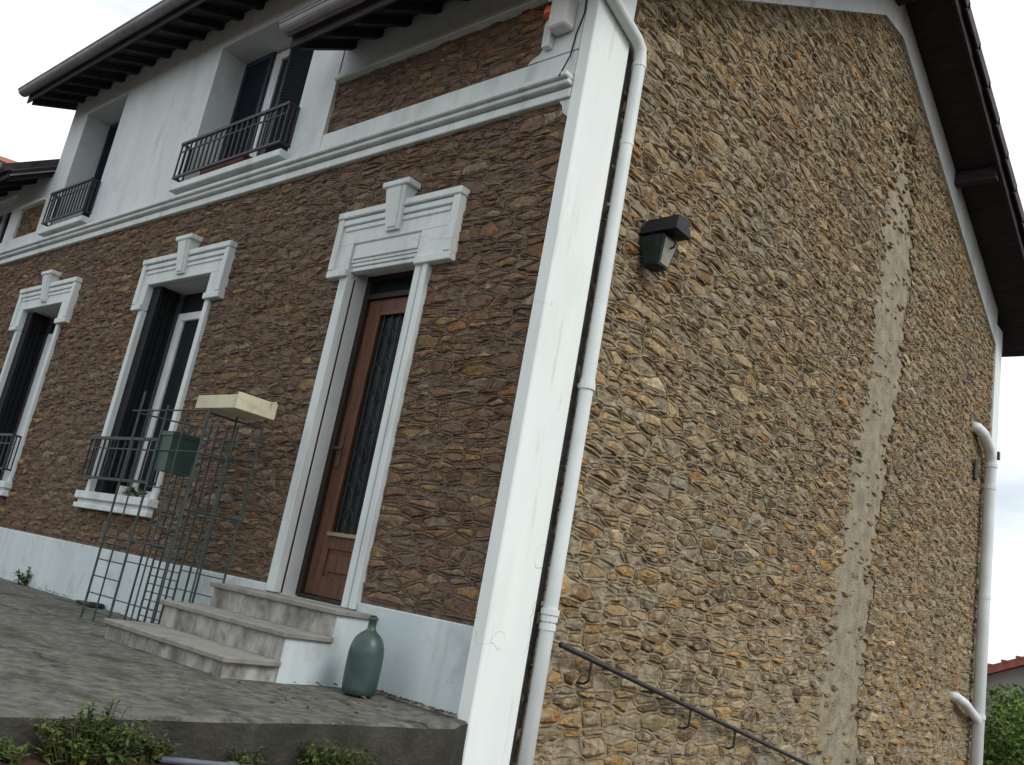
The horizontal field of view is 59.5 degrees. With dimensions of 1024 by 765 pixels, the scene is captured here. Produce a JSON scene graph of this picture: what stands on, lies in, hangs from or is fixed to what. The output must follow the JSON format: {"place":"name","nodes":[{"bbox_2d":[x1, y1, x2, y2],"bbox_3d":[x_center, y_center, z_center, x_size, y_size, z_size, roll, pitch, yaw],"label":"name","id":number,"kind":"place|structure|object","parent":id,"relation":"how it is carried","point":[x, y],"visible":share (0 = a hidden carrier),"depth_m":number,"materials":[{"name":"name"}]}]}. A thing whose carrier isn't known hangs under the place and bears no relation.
{"place":"outdoors","nodes":[
{"label":"outdoors","id":0,"kind":"place"},
{"bbox_2d":[0,750,172,764],"bbox_3d":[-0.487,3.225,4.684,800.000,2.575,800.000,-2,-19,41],"label":"ground","id":1,"kind":"structure","parent":0,"point":[34,759],"depth_m":3.07,"materials":[{"name":"brown soil"}]},
{"bbox_2d":[0,156,16,162],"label":"terrace house","id":2,"kind":"structure","parent":1,"relation":"on","point":[4,160],"depth_m":21.17,"materials":[{"name":"red tile"}]},
{"bbox_2d":[0,733,36,764],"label":"weed clump","id":3,"kind":"object","parent":1,"relation":"on","point":[17,753],"visible":1,"depth_m":2.94,"materials":[{"name":"green plant"}]},
{"bbox_2d":[26,694,156,764],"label":"weed clump","id":4,"kind":"object","parent":1,"relation":"on","point":[94,746],"visible":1,"depth_m":3.14,"materials":[{"name":"green plant"}]},
{"bbox_2d":[135,728,180,763],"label":"weed clump","id":5,"kind":"object","parent":1,"relation":"on","point":[149,752],"visible":0.88,"depth_m":3.35,"materials":[{"name":"green plant"}]},
{"bbox_2d":[158,756,249,764],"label":"garden hose","id":6,"kind":"object","parent":1,"relation":"on","point":[174,760],"visible":1,"depth_m":3.42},
{"bbox_2d":[0,717,467,764],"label":"terrace wall","id":7,"kind":"structure","parent":1,"relation":"on","point":[280,743],"depth_m":3.88,"materials":[{"name":"grey concrete"}]},
{"bbox_2d":[228,739,264,764],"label":"weed clump","id":8,"kind":"object","parent":1,"relation":"on","point":[244,757],"visible":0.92,"depth_m":3.66,"materials":[{"name":"green plant"}]},
{"bbox_2d":[297,738,359,764],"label":"weed clump","id":9,"kind":"object","parent":1,"relation":"on","point":[334,759],"visible":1,"depth_m":3.92,"materials":[{"name":"green plant"}]},
{"bbox_2d":[336,744,378,764],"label":"weed clump","id":10,"kind":"object","parent":1,"relation":"on","point":[361,756],"visible":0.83,"depth_m":4.08,"materials":[{"name":"green plant"}]},
{"bbox_2d":[0,0,1023,764],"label":"stone house","id":11,"kind":"structure","parent":1,"relation":"on","point":[532,412],"depth_m":7.68,"materials":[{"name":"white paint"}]},
{"bbox_2d":[0,205,14,242],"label":"window","id":12,"kind":"structure","parent":11,"relation":"in","point":[5,214],"depth_m":13.59,"materials":[{"name":"white glass"}]},
{"bbox_2d":[0,312,55,480],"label":"window","id":13,"kind":"structure","parent":11,"relation":"in","point":[35,327],"depth_m":11.23,"materials":[{"name":"black glass"}]},
{"bbox_2d":[82,122,118,217],"bbox_3d":[-5.460,-2.710,11.931,0.500,1.690,0.042,-2,-19,41],"label":"window","id":14,"kind":"structure","parent":11,"relation":"in","point":[112,131],"depth_m":12.09,"materials":[{"name":"black glass"}]},
{"bbox_2d":[118,485,148,497],"bbox_3d":[-3.457,0.999,8.168,0.495,0.114,0.160,-2,-19,41],"label":"potted plant","id":15,"kind":"object","parent":11,"relation":"on","point":[123,490],"visible":0.73,"depth_m":8.16,"materials":[{"name":"green plant"}]},
{"bbox_2d":[95,287,204,498],"bbox_3d":[-3.359,0.070,8.764,1.212,2.160,0.305,-2,-19,41],"label":"window","id":16,"kind":"structure","parent":11,"relation":"in","point":[145,366],"depth_m":9.04,"materials":[{"name":"black glass"}]},
{"bbox_2d":[199,155,252,175],"bbox_3d":[-2.850,-2.123,8.964,0.840,0.118,0.180,-2,-19,41],"label":"window box","id":17,"kind":"object","parent":11,"relation":"on","point":[224,164],"visible":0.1,"depth_m":8.86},
{"bbox_2d":[220,46,313,159],"bbox_3d":[-2.407,-2.790,9.294,1.890,1.690,0.125,-2,-19,41],"label":"window","id":18,"kind":"structure","parent":11,"relation":"in","point":[272,80],"depth_m":9.59,"materials":[{"name":"black glass"}]},
{"bbox_2d":[295,270,413,605],"bbox_3d":[-1.061,0.360,6.646,0.780,2.524,0.160,-2,-19,41],"label":"door","id":19,"kind":"structure","parent":11,"relation":"in","point":[324,570],"depth_m":6.74,"materials":[{"name":"brown wood"}]},
{"bbox_2d":[543,0,577,35],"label":"alarm siren","id":20,"kind":"object","parent":11,"relation":"attached to","point":[559,15],"visible":1,"depth_m":6.15,"materials":[{"name":"grey plastic"}]},
{"bbox_2d":[639,214,690,271],"bbox_3d":[1.082,-0.981,6.416,0.317,0.392,0.229,-2,-19,41],"label":"wall lantern","id":21,"kind":"object","parent":11,"relation":"attached to","point":[659,238],"depth_m":6.36,"materials":[{"name":"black metal"}]},
{"bbox_2d":[558,642,811,764],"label":"handrail","id":22,"kind":"object","parent":11,"relation":"attached to","point":[590,659],"visible":0.95,"depth_m":6.49,"materials":[{"name":"black metal"}]},
{"bbox_2d":[972,458,977,479],"bbox_3d":[6.755,1.264,13.064,0.050,0.300,0.140,-2,-19,41],"label":"wall vent","id":23,"kind":"object","parent":11,"relation":"attached to","point":[975,471],"depth_m":13.02,"materials":[{"name":"black plastic"}]},
{"bbox_2d":[983,682,1023,764],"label":"garden bush","id":24,"kind":"object","parent":1,"relation":"on","point":[1009,750],"visible":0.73,"depth_m":15.88,"materials":[{"name":"green plant"}]},
{"bbox_2d":[984,656,1023,745],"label":"neighbour house","id":25,"kind":"structure","parent":1,"relation":"on","point":[1004,672],"depth_m":24.00,"materials":[{"name":"white paint"}]},
{"bbox_2d":[0,578,467,728],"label":"terrace","id":26,"kind":"structure","parent":0,"point":[59,656],"depth_m":4.45,"materials":[{"name":"stone"}]},
{"bbox_2d":[13,566,33,585],"bbox_3d":[-4.891,1.960,9.046,0.224,0.219,0.279,-2,-19,41],"label":"wall sprig","id":27,"kind":"object","parent":26,"relation":"on","point":[23,580],"depth_m":9.00,"materials":[{"name":"green plant"}]},
{"bbox_2d":[76,600,103,608],"bbox_3d":[-3.750,1.961,7.949,0.380,0.040,0.136,-2,-19,41],"label":"drain gully","id":28,"kind":"object","parent":26,"relation":"on","point":[93,604],"visible":0.81,"depth_m":7.84,"materials":[{"name":"black plastic"}]},
{"bbox_2d":[80,391,263,626],"bbox_3d":[-2.637,0.980,6.859,1.278,1.780,0.477,-2,-19,41],"label":"wire trellis","id":29,"kind":"object","parent":26,"relation":"on","point":[176,529],"visible":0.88,"depth_m":6.82,"materials":[{"name":"grey metal"}]},
{"bbox_2d":[154,431,200,476],"bbox_3d":[-2.548,0.543,6.807,0.189,0.300,0.244,-2,-19,41],"label":"green box","id":30,"kind":"object","parent":29,"relation":"hanging from","point":[184,461],"visible":0.84,"depth_m":6.75,"materials":[{"name":"plastic"}]},
{"bbox_2d":[195,392,277,419],"bbox_3d":[-2.023,0.176,6.549,0.685,0.120,0.327,-2,-19,41],"label":"wooden planter","id":31,"kind":"object","parent":29,"relation":"on","point":[242,406],"visible":0.92,"depth_m":6.42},
{"bbox_2d":[14,580,456,714],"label":"leaf litter","id":32,"kind":"object","parent":26,"relation":"on","point":[412,702],"visible":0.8,"depth_m":5.08,"materials":[{"name":"brown plant"}]},
{"bbox_2d":[103,581,375,686],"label":"stone steps","id":33,"kind":"structure","parent":26,"relation":"on","point":[306,653],"depth_m":5.47,"materials":[{"name":"stone"}]},
{"bbox_2d":[342,615,383,696],"bbox_3d":[-0.857,1.598,5.254,0.212,0.448,0.212,-2,-19,41],"label":"demijohn","id":34,"kind":"object","parent":26,"relation":"on","point":[363,666],"visible":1,"depth_m":5.16,"materials":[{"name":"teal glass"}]},
{"bbox_2d":[0,0,1023,663],"label":"sky","id":35,"kind":"structure","parent":0,"point":[36,36],"materials":[{"name":"white"}]}
]}

